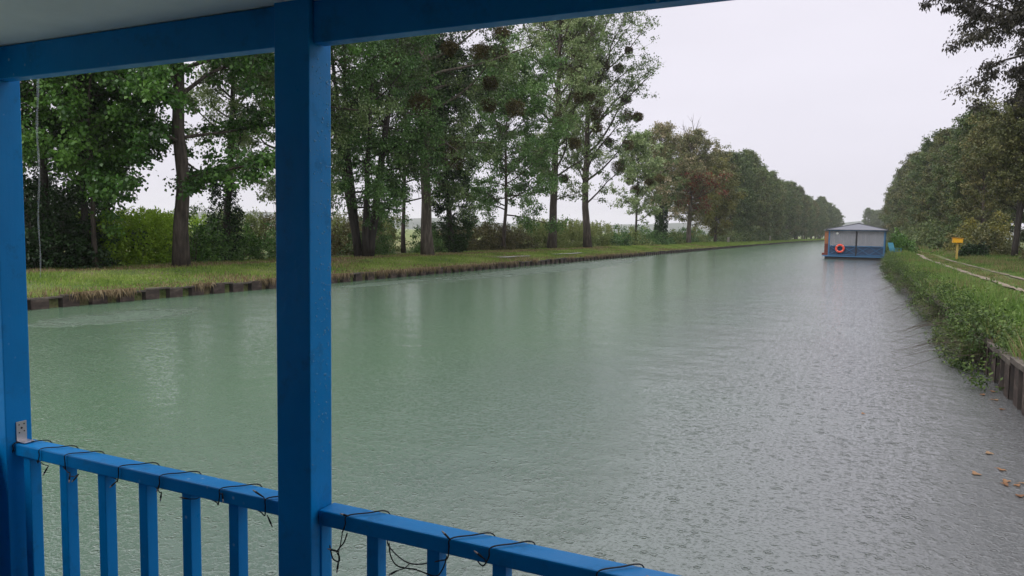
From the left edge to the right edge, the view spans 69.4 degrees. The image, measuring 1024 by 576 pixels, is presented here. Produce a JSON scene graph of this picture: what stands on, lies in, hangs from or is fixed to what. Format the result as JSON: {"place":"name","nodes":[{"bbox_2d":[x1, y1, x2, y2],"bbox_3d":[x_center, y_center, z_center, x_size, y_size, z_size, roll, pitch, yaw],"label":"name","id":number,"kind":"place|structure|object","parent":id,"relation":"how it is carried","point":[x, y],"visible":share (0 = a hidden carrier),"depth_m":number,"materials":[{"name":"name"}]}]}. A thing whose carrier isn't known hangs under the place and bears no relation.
{"place":"outdoors","nodes":[
{"label":"outdoors","id":0,"kind":"place"},
{"bbox_2d":[24,0,1023,228],"label":"sky","id":1,"kind":"structure","parent":0,"point":[832,95],"materials":[{"name":"white"}]},
{"bbox_2d":[26,225,1023,307],"bbox_3d":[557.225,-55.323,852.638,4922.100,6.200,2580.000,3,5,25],"label":"ground","id":2,"kind":"structure","parent":0,"point":[53,303],"depth_m":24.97,"materials":[{"name":"green plant"}]},
{"bbox_2d":[24,206,60,267],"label":"shrub","id":3,"kind":"object","parent":2,"relation":"on","point":[28,243],"visible":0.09,"depth_m":24.57,"materials":[{"name":"green plant"}]},
{"bbox_2d":[20,73,90,268],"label":"slim tree","id":4,"kind":"object","parent":2,"relation":"on","point":[30,138],"visible":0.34,"depth_m":23.77,"materials":[{"name":"green plant"}]},
{"bbox_2d":[20,75,98,265],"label":"slim tree","id":5,"kind":"object","parent":2,"relation":"on","point":[43,172],"visible":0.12,"depth_m":25.46,"materials":[{"name":"green plant"}]},
{"bbox_2d":[24,186,97,269],"bbox_3d":[-15.917,-2.070,25.084,3.509,3.002,3.380,3,5,25],"label":"shrub","id":6,"kind":"object","parent":2,"relation":"on","point":[51,231],"visible":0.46,"depth_m":25.02,"materials":[{"name":"green plant"}]},
{"bbox_2d":[25,193,119,268],"bbox_3d":[-15.146,-2.082,26.092,2.933,2.896,2.850,3,5,25],"label":"shrub","id":7,"kind":"object","parent":2,"relation":"on","point":[87,226],"visible":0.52,"depth_m":25.64,"materials":[{"name":"green plant"}]},
{"bbox_2d":[22,73,135,266],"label":"slim tree","id":8,"kind":"object","parent":2,"relation":"on","point":[78,189],"visible":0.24,"depth_m":25.80,"materials":[{"name":"green plant"}]},
{"bbox_2d":[22,141,154,264],"bbox_3d":[-17.127,-3.637,28.201,7.800,5.604,4.251,3,5,25],"label":"shrub","id":9,"kind":"object","parent":2,"relation":"on","point":[53,187],"visible":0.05,"depth_m":27.76,"materials":[{"name":"green plant"}]},
{"bbox_2d":[71,208,146,266],"bbox_3d":[-14.987,-1.889,27.355,2.826,2.327,2.172,3,5,25],"label":"nettle clump","id":10,"kind":"object","parent":2,"relation":"on","point":[119,249],"visible":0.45,"depth_m":27.14,"materials":[{"name":"green plant"}]},
{"bbox_2d":[20,63,208,266],"bbox_3d":[-15.093,-5.782,25.318,7.354,10.586,7.894,3,5,25],"label":"maple tree","id":11,"kind":"object","parent":2,"relation":"on","point":[106,189],"visible":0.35,"depth_m":24.40,"materials":[{"name":"green plant"}]},
{"bbox_2d":[97,206,173,265],"bbox_3d":[-14.731,-2.021,28.558,2.806,2.414,2.272,3,5,25],"label":"nettle clump","id":12,"kind":"object","parent":2,"relation":"on","point":[151,218],"visible":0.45,"depth_m":28.40,"materials":[{"name":"green plant"}]},
{"bbox_2d":[135,206,190,263],"bbox_3d":[-14.523,-2.127,30.043,2.695,2.399,2.322,3,5,25],"label":"nettle clump","id":13,"kind":"object","parent":2,"relation":"on","point":[170,226],"visible":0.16,"depth_m":29.52,"materials":[{"name":"green plant"}]},
{"bbox_2d":[164,203,226,262],"bbox_3d":[-13.449,-2.331,31.101,2.656,2.678,2.776,0,5,-12],"label":"shrub","id":14,"kind":"object","parent":2,"relation":"on","point":[200,237],"visible":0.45,"depth_m":31.09,"materials":[{"name":"green plant"}]},
{"bbox_2d":[189,213,248,260],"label":"shrub","id":15,"kind":"object","parent":2,"relation":"on","point":[230,246],"visible":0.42,"depth_m":32.80,"materials":[{"name":"green plant"}]},
{"bbox_2d":[87,44,368,266],"bbox_3d":[-11.958,-11.544,27.255,11.558,21.929,11.490,3,5,25],"label":"poplar tree","id":16,"kind":"object","parent":2,"relation":"on","point":[145,83],"visible":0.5,"depth_m":26.39,"materials":[{"name":"green plant"}]},
{"bbox_2d":[184,52,274,260],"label":"poplar tree","id":17,"kind":"object","parent":2,"relation":"on","point":[228,199],"visible":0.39,"depth_m":33.02,"materials":[{"name":"green plant"}]},
{"bbox_2d":[191,204,275,255],"bbox_3d":[-15.387,-3.137,39.543,4.240,2.922,4.716,3,5,25],"label":"scrub bush","id":18,"kind":"object","parent":2,"relation":"on","point":[250,218],"visible":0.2,"depth_m":39.64,"materials":[{"name":"green plant"}]},
{"bbox_2d":[217,219,273,259],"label":"shrub","id":19,"kind":"object","parent":2,"relation":"on","point":[250,238],"visible":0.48,"depth_m":34.82,"materials":[{"name":"green plant"}]},
{"bbox_2d":[231,209,275,253],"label":"scrub bush","id":20,"kind":"object","parent":2,"relation":"on","point":[267,219],"visible":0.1,"depth_m":41.43,"materials":[{"name":"green plant"}]},
{"bbox_2d":[258,212,275,258],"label":"shrub","id":21,"kind":"object","parent":2,"relation":"on","point":[269,233],"visible":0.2,"depth_m":37.20,"materials":[{"name":"green plant"}]},
{"bbox_2d":[194,43,403,205],"bbox_3d":[-9.844,-10.133,34.316,9.748,18.098,11.046,5,6,40],"label":"poplar tree","id":22,"kind":"object","parent":2,"relation":"on","point":[343,111],"visible":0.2,"depth_m":34.17,"materials":[{"name":"green plant"}]},
{"bbox_2d":[228,34,450,257],"bbox_3d":[-7.955,-9.666,39.594,11.316,16.438,13.283,3,5,25],"label":"robinia tree","id":23,"kind":"object","parent":2,"relation":"on","point":[364,72],"visible":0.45,"depth_m":38.64,"materials":[{"name":"green plant"}]},
{"bbox_2d":[331,211,352,252],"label":"scrub bush","id":24,"kind":"object","parent":2,"relation":"on","point":[339,222],"visible":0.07,"depth_m":46.21,"materials":[{"name":"green plant"}]},
{"bbox_2d":[331,224,361,255],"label":"shrub","id":25,"kind":"object","parent":2,"relation":"on","point":[336,245],"visible":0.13,"depth_m":41.59,"materials":[{"name":"green plant"}]},
{"bbox_2d":[331,208,384,251],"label":"scrub bush","id":26,"kind":"object","parent":2,"relation":"on","point":[346,225],"visible":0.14,"depth_m":48.30,"materials":[{"name":"green plant"}]},
{"bbox_2d":[332,214,396,253],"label":"shrub","id":27,"kind":"object","parent":2,"relation":"on","point":[348,232],"visible":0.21,"depth_m":46.42,"materials":[{"name":"green plant"}]},
{"bbox_2d":[336,220,398,254],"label":"shrub","id":28,"kind":"object","parent":2,"relation":"on","point":[383,249],"visible":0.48,"depth_m":43.02,"materials":[{"name":"green plant"}]},
{"bbox_2d":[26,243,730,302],"bbox_3d":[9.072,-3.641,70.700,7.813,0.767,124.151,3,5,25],"label":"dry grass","id":29,"kind":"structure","parent":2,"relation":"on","point":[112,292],"depth_m":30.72,"materials":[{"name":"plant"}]},
{"bbox_2d":[358,210,408,250],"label":"scrub bush","id":30,"kind":"object","parent":2,"relation":"on","point":[390,231],"visible":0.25,"depth_m":51.82,"materials":[{"name":"green plant"}]},
{"bbox_2d":[339,32,478,252],"bbox_3d":[-7.315,-10.804,48.392,10.359,17.323,10.516,1,4,7],"label":"robinia tree","id":31,"kind":"object","parent":2,"relation":"on","point":[403,242],"visible":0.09,"depth_m":47.26,"materials":[{"name":"green plant"}]},
{"bbox_2d":[27,240,824,309],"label":"sheet pile wall","id":32,"kind":"structure","parent":2,"relation":"on","point":[63,301],"depth_m":24.40,"materials":[{"name":"metal"}]},
{"bbox_2d":[405,222,449,252],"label":"shrub","id":33,"kind":"object","parent":2,"relation":"on","point":[437,243],"visible":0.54,"depth_m":47.93,"materials":[{"name":"green plant"}]},
{"bbox_2d":[331,25,560,254],"bbox_3d":[-5.544,-13.581,43.797,14.674,23.651,14.513,5,6,44],"label":"poplar tree","id":34,"kind":"object","parent":2,"relation":"on","point":[456,143],"visible":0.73,"depth_m":43.48,"materials":[{"name":"green plant"}]},
{"bbox_2d":[400,38,496,252],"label":"ivy clad tree","id":35,"kind":"object","parent":2,"relation":"on","point":[456,243],"visible":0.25,"depth_m":48.55,"materials":[{"name":"green plant"}]},
{"bbox_2d":[440,216,491,250],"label":"brush hedge bush","id":36,"kind":"object","parent":2,"relation":"on","point":[484,242],"visible":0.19,"depth_m":55.52,"materials":[{"name":"green plant"}]},
{"bbox_2d":[472,218,506,250],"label":"brush hedge bush","id":37,"kind":"object","parent":2,"relation":"on","point":[490,238],"visible":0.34,"depth_m":57.78,"materials":[{"name":"green plant"}]},
{"bbox_2d":[475,216,524,249],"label":"brush hedge bush","id":38,"kind":"object","parent":2,"relation":"on","point":[511,246],"visible":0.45,"depth_m":59.83,"materials":[{"name":"green plant"}]},
{"bbox_2d":[435,32,582,249],"bbox_3d":[-0.260,-11.318,57.933,12.373,17.105,12.790,3,5,25],"label":"robinia tree","id":39,"kind":"object","parent":2,"relation":"on","point":[535,107],"visible":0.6,"depth_m":57.10,"materials":[{"name":"green plant"}]},
{"bbox_2d":[490,220,537,248],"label":"brush hedge bush","id":40,"kind":"object","parent":2,"relation":"on","point":[520,236],"visible":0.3,"depth_m":62.27,"materials":[{"name":"green plant"}]},
{"bbox_2d":[493,223,545,248],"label":"brush hedge bush","id":41,"kind":"object","parent":2,"relation":"on","point":[522,232],"visible":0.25,"depth_m":65.23,"materials":[{"name":"green plant"}]},
{"bbox_2d":[510,218,573,247],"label":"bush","id":42,"kind":"object","parent":2,"relation":"on","point":[541,235],"visible":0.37,"depth_m":68.09,"materials":[{"name":"green plant"}]},
{"bbox_2d":[529,218,574,247],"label":"reed clump","id":43,"kind":"object","parent":2,"relation":"on","point":[562,243],"visible":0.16,"depth_m":70.61,"materials":[{"name":"green plant"}]},
{"bbox_2d":[509,14,622,247],"bbox_3d":[3.957,-17.361,63.164,11.125,28.514,11.225,3,5,25],"label":"poplar tree","id":44,"kind":"object","parent":2,"relation":"on","point":[585,92],"visible":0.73,"depth_m":63.17,"materials":[{"name":"green plant"}]},
{"bbox_2d":[548,220,595,246],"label":"reed clump","id":45,"kind":"object","parent":2,"relation":"on","point":[573,234],"visible":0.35,"depth_m":73.58,"materials":[{"name":"green plant"}]},
{"bbox_2d":[565,218,605,246],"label":"reed clump","id":46,"kind":"object","parent":2,"relation":"on","point":[594,238],"visible":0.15,"depth_m":77.84,"materials":[{"name":"green plant"}]},
{"bbox_2d":[515,10,663,247],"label":"poplar tree","id":47,"kind":"object","parent":2,"relation":"on","point":[626,116],"visible":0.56,"depth_m":70.41,"materials":[{"name":"green plant"}]},
{"bbox_2d":[577,222,619,245],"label":"reed clump","id":48,"kind":"object","parent":2,"relation":"on","point":[604,239],"visible":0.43,"depth_m":81.57,"materials":[{"name":"green plant"}]},
{"bbox_2d":[597,223,634,245],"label":"shrub","id":49,"kind":"object","parent":2,"relation":"on","point":[624,240],"visible":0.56,"depth_m":85.01,"materials":[{"name":"green plant"}]},
{"bbox_2d":[614,225,655,244],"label":"shrub","id":50,"kind":"object","parent":2,"relation":"on","point":[632,231],"visible":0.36,"depth_m":91.01,"materials":[{"name":"green plant"}]},
{"bbox_2d":[609,129,667,244],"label":"poplar tree","id":51,"kind":"object","parent":2,"relation":"on","point":[641,145],"visible":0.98,"depth_m":90.31,"materials":[{"name":"green plant"}]},
{"bbox_2d":[624,224,669,244],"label":"shrub","id":52,"kind":"object","parent":2,"relation":"on","point":[651,237],"visible":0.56,"depth_m":97.06,"materials":[{"name":"green plant"}]},
{"bbox_2d":[628,120,697,243],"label":"poplar tree","id":53,"kind":"object","parent":2,"relation":"on","point":[661,132],"visible":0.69,"depth_m":100.58,"materials":[{"name":"green plant"}]},
{"bbox_2d":[645,141,690,240],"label":"slim tree","id":54,"kind":"object","parent":2,"relation":"on","point":[666,208],"visible":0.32,"depth_m":107.49,"materials":[{"name":"green plant"}]},
{"bbox_2d":[668,153,722,236],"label":"autumn tree","id":55,"kind":"object","parent":2,"relation":"on","point":[696,223],"visible":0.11,"depth_m":118.96,"materials":[{"name":"green plant"}]},
{"bbox_2d":[664,115,733,242],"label":"poplar tree","id":56,"kind":"object","parent":2,"relation":"on","point":[697,139],"visible":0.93,"depth_m":108.70,"materials":[{"name":"green plant"}]},
{"bbox_2d":[694,153,747,241],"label":"autumn tree","id":57,"kind":"object","parent":2,"relation":"on","point":[723,207],"visible":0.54,"depth_m":127.85,"materials":[{"name":"plant"}]},
{"bbox_2d":[703,147,740,231],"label":"autumn tree","id":58,"kind":"object","parent":2,"relation":"on","point":[727,155],"visible":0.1,"depth_m":141.85,"materials":[{"name":"green plant"}]},
{"bbox_2d":[712,222,747,241],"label":"shrub","id":59,"kind":"object","parent":2,"relation":"on","point":[723,238],"visible":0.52,"depth_m":139.51,"materials":[{"name":"green plant"}]},
{"bbox_2d":[723,149,753,229],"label":"tree","id":60,"kind":"object","parent":2,"relation":"on","point":[739,162],"visible":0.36,"depth_m":153.03,"materials":[{"name":"green plant"}]},
{"bbox_2d":[726,153,761,233],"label":"tree","id":61,"kind":"object","parent":2,"relation":"on","point":[747,163],"visible":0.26,"depth_m":159.82,"materials":[{"name":"green plant"}]},
{"bbox_2d":[734,166,757,230],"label":"tree","id":62,"kind":"object","parent":2,"relation":"on","point":[752,183],"visible":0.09,"depth_m":166.04,"materials":[{"name":"green plant"}]},
{"bbox_2d":[682,239,824,246],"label":"grass","id":63,"kind":"structure","parent":2,"relation":"on","point":[718,243],"depth_m":136.66,"materials":[{"name":"green plant"}]},
{"bbox_2d":[737,148,771,230],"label":"tree","id":64,"kind":"object","parent":2,"relation":"on","point":[756,162],"visible":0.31,"depth_m":172.06,"materials":[{"name":"green plant"}]},
{"bbox_2d":[746,171,774,231],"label":"tree","id":65,"kind":"object","parent":2,"relation":"on","point":[764,199],"visible":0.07,"depth_m":179.88,"materials":[{"name":"green plant"}]},
{"bbox_2d":[749,168,781,229],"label":"tree","id":66,"kind":"object","parent":2,"relation":"on","point":[771,188],"visible":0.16,"depth_m":186.49,"materials":[{"name":"green plant"}]},
{"bbox_2d":[766,170,786,235],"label":"tree","id":67,"kind":"object","parent":2,"relation":"on","point":[778,192],"visible":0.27,"depth_m":208.04,"materials":[{"name":"green plant"}]},
{"bbox_2d":[779,179,793,232],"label":"tree","id":68,"kind":"object","parent":2,"relation":"on","point":[785,187],"visible":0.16,"depth_m":230.40,"materials":[{"name":"green plant"}]},
{"bbox_2d":[783,181,798,234],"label":"tree","id":69,"kind":"object","parent":2,"relation":"on","point":[790,220],"visible":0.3,"depth_m":244.74,"materials":[{"name":"green plant"}]},
{"bbox_2d":[786,184,802,234],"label":"tree","id":70,"kind":"object","parent":2,"relation":"on","point":[797,215],"visible":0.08,"depth_m":252.46,"materials":[{"name":"green plant"}]},
{"bbox_2d":[796,187,812,238],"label":"tree","id":71,"kind":"object","parent":2,"relation":"on","point":[804,198],"visible":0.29,"depth_m":287.97,"materials":[{"name":"green plant"}]},
{"bbox_2d":[800,195,817,238],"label":"tree","id":72,"kind":"object","parent":2,"relation":"on","point":[808,228],"visible":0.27,"depth_m":306.75,"materials":[{"name":"green plant"}]},
{"bbox_2d":[862,207,875,226],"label":"tree","id":73,"kind":"object","parent":2,"relation":"on","point":[867,211],"visible":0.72,"depth_m":524.40,"materials":[{"name":"green plant"}]},
{"bbox_2d":[887,227,918,253],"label":"shrub","id":74,"kind":"object","parent":2,"relation":"on","point":[902,242],"visible":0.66,"depth_m":66.53,"materials":[{"name":"green plant"}]},
{"bbox_2d":[889,151,916,230],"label":"tree","id":75,"kind":"object","parent":2,"relation":"on","point":[899,171],"visible":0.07,"depth_m":162.03,"materials":[{"name":"green plant"}]},
{"bbox_2d":[894,149,922,230],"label":"tree","id":76,"kind":"object","parent":2,"relation":"on","point":[899,223],"visible":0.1,"depth_m":148.37,"materials":[{"name":"green plant"}]},
{"bbox_2d":[900,141,932,236],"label":"tree","id":77,"kind":"object","parent":2,"relation":"on","point":[915,175],"visible":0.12,"depth_m":129.51,"materials":[{"name":"green plant"}]},
{"bbox_2d":[910,212,939,246],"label":"shrub","id":78,"kind":"object","parent":2,"relation":"on","point":[920,237],"visible":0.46,"depth_m":101.03,"materials":[{"name":"green plant"}]},
{"bbox_2d":[899,127,952,234],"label":"tree","id":79,"kind":"object","parent":2,"relation":"on","point":[927,171],"visible":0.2,"depth_m":109.42,"materials":[{"name":"green plant"}]},
{"bbox_2d":[910,128,941,229],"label":"tree","id":80,"kind":"object","parent":2,"relation":"on","point":[928,142],"visible":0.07,"depth_m":116.54,"materials":[{"name":"green plant"}]},
{"bbox_2d":[915,141,951,229],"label":"tree","id":81,"kind":"object","parent":2,"relation":"on","point":[933,193],"visible":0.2,"depth_m":102.61,"materials":[{"name":"green plant"}]},
{"bbox_2d":[923,219,948,245],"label":"shrub","id":82,"kind":"object","parent":2,"relation":"on","point":[931,237],"visible":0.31,"depth_m":89.51,"materials":[{"name":"green plant"}]},
{"bbox_2d":[927,126,963,234],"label":"tree","id":83,"kind":"object","parent":2,"relation":"on","point":[940,191],"visible":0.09,"depth_m":96.39,"materials":[{"name":"green plant"}]},
{"bbox_2d":[928,214,963,248],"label":"shrub","id":84,"kind":"object","parent":2,"relation":"on","point":[940,241],"visible":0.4,"depth_m":79.31,"materials":[{"name":"green plant"}]},
{"bbox_2d":[878,250,1023,393],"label":"bank weeds","id":85,"kind":"object","parent":2,"relation":"on","point":[965,328],"visible":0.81,"depth_m":13.58,"materials":[{"name":"green plant"}]},
{"bbox_2d":[885,242,1023,362],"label":"grass","id":86,"kind":"structure","parent":2,"relation":"on","point":[992,296],"depth_m":25.79,"materials":[{"name":"green plant"}]},
{"bbox_2d":[885,253,1023,416],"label":"sheet pile wall","id":87,"kind":"structure","parent":2,"relation":"on","point":[1009,368],"depth_m":10.23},
{"bbox_2d":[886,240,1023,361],"bbox_3d":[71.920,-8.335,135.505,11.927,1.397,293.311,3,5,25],"label":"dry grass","id":88,"kind":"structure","parent":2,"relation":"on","point":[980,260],"depth_m":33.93,"materials":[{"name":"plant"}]},
{"bbox_2d":[898,258,1023,328],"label":"broad leaf weeds","id":89,"kind":"object","parent":2,"relation":"on","point":[1001,300],"visible":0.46,"depth_m":19.05,"materials":[{"name":"green plant"}]},
{"bbox_2d":[943,222,980,248],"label":"shrub","id":90,"kind":"object","parent":2,"relation":"on","point":[950,236],"visible":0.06,"depth_m":70.43,"materials":[{"name":"green plant"}]},
{"bbox_2d":[917,254,1023,291],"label":"track rut","id":91,"kind":"structure","parent":2,"relation":"on","point":[983,277],"depth_m":28.10,"materials":[{"name":"beige soil"}]},
{"bbox_2d":[918,0,1023,117],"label":"tree","id":92,"kind":"object","parent":2,"relation":"on","point":[1008,20],"visible":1,"depth_m":34.49,"materials":[{"name":"green plant"}]},
{"bbox_2d":[930,105,1015,232],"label":"tree","id":93,"kind":"object","parent":2,"relation":"on","point":[943,171],"visible":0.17,"depth_m":77.68,"materials":[{"name":"green plant"}]},
{"bbox_2d":[958,240,991,256],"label":"shrub","id":94,"kind":"object","parent":2,"relation":"on","point":[979,249],"visible":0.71,"depth_m":52.93,"materials":[{"name":"green plant"}]},
{"bbox_2d":[938,112,1017,224],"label":"tree","id":95,"kind":"object","parent":2,"relation":"on","point":[945,138],"visible":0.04,"depth_m":89.76,"materials":[{"name":"green plant"}]},
{"bbox_2d":[944,210,1013,250],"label":"shrub","id":96,"kind":"object","parent":2,"relation":"on","point":[1000,227],"visible":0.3,"depth_m":63.26,"materials":[{"name":"green plant"}]},
{"bbox_2d":[939,107,1023,229],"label":"tree","id":97,"kind":"object","parent":2,"relation":"on","point":[946,183],"visible":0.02,"depth_m":82.91,"materials":[{"name":"green plant"}]},
{"bbox_2d":[948,117,1017,231],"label":"tree","id":98,"kind":"object","parent":2,"relation":"on","point":[979,138],"visible":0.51,"depth_m":70.84,"materials":[{"name":"green plant"}]},
{"bbox_2d":[963,82,1023,256],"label":"tree","id":99,"kind":"object","parent":2,"relation":"on","point":[1010,133],"visible":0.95,"depth_m":51.10,"materials":[{"name":"green plant"}]},
{"bbox_2d":[963,220,1023,255],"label":"shrub","id":100,"kind":"object","parent":2,"relation":"on","point":[993,240],"visible":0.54,"depth_m":56.33,"materials":[{"name":"green plant"}]},
{"bbox_2d":[1004,119,1023,246],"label":"tree","id":101,"kind":"object","parent":2,"relation":"on","point":[1011,227],"visible":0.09,"depth_m":92.08,"materials":[{"name":"green plant"}]},
{"bbox_2d":[27,241,1023,575],"bbox_3d":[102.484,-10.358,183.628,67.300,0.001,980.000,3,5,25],"label":"canal water","id":102,"kind":"structure","parent":0,"point":[695,413],"depth_m":8.39,"materials":[{"name":"green liquid"}]},
{"bbox_2d":[0,0,730,575],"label":"houseboat","id":103,"kind":"object","parent":102,"relation":"on","point":[56,38],"visible":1,"depth_m":1.81,"materials":[{"name":"blue paint"}]},
{"bbox_2d":[12,440,647,575],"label":"string lights","id":104,"kind":"object","parent":103,"relation":"attached to","point":[388,544],"visible":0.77,"depth_m":1.78},
{"bbox_2d":[822,223,888,260],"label":"houseboat","id":105,"kind":"object","parent":102,"relation":"on","point":[859,241],"visible":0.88,"depth_m":67.32,"materials":[{"name":"blue paint"}]},
{"bbox_2d":[867,261,978,370],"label":"trailing twigs","id":106,"kind":"object","parent":102,"relation":"on","point":[937,323],"visible":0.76,"depth_m":15.66,"materials":[{"name":"plant"}]},
{"bbox_2d":[114,211,1021,239],"bbox_3d":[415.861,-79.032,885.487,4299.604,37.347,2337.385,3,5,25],"label":"hills","id":107,"kind":"structure","parent":0,"point":[416,221],"depth_m":1601.33,"materials":[{"name":"green plant"}]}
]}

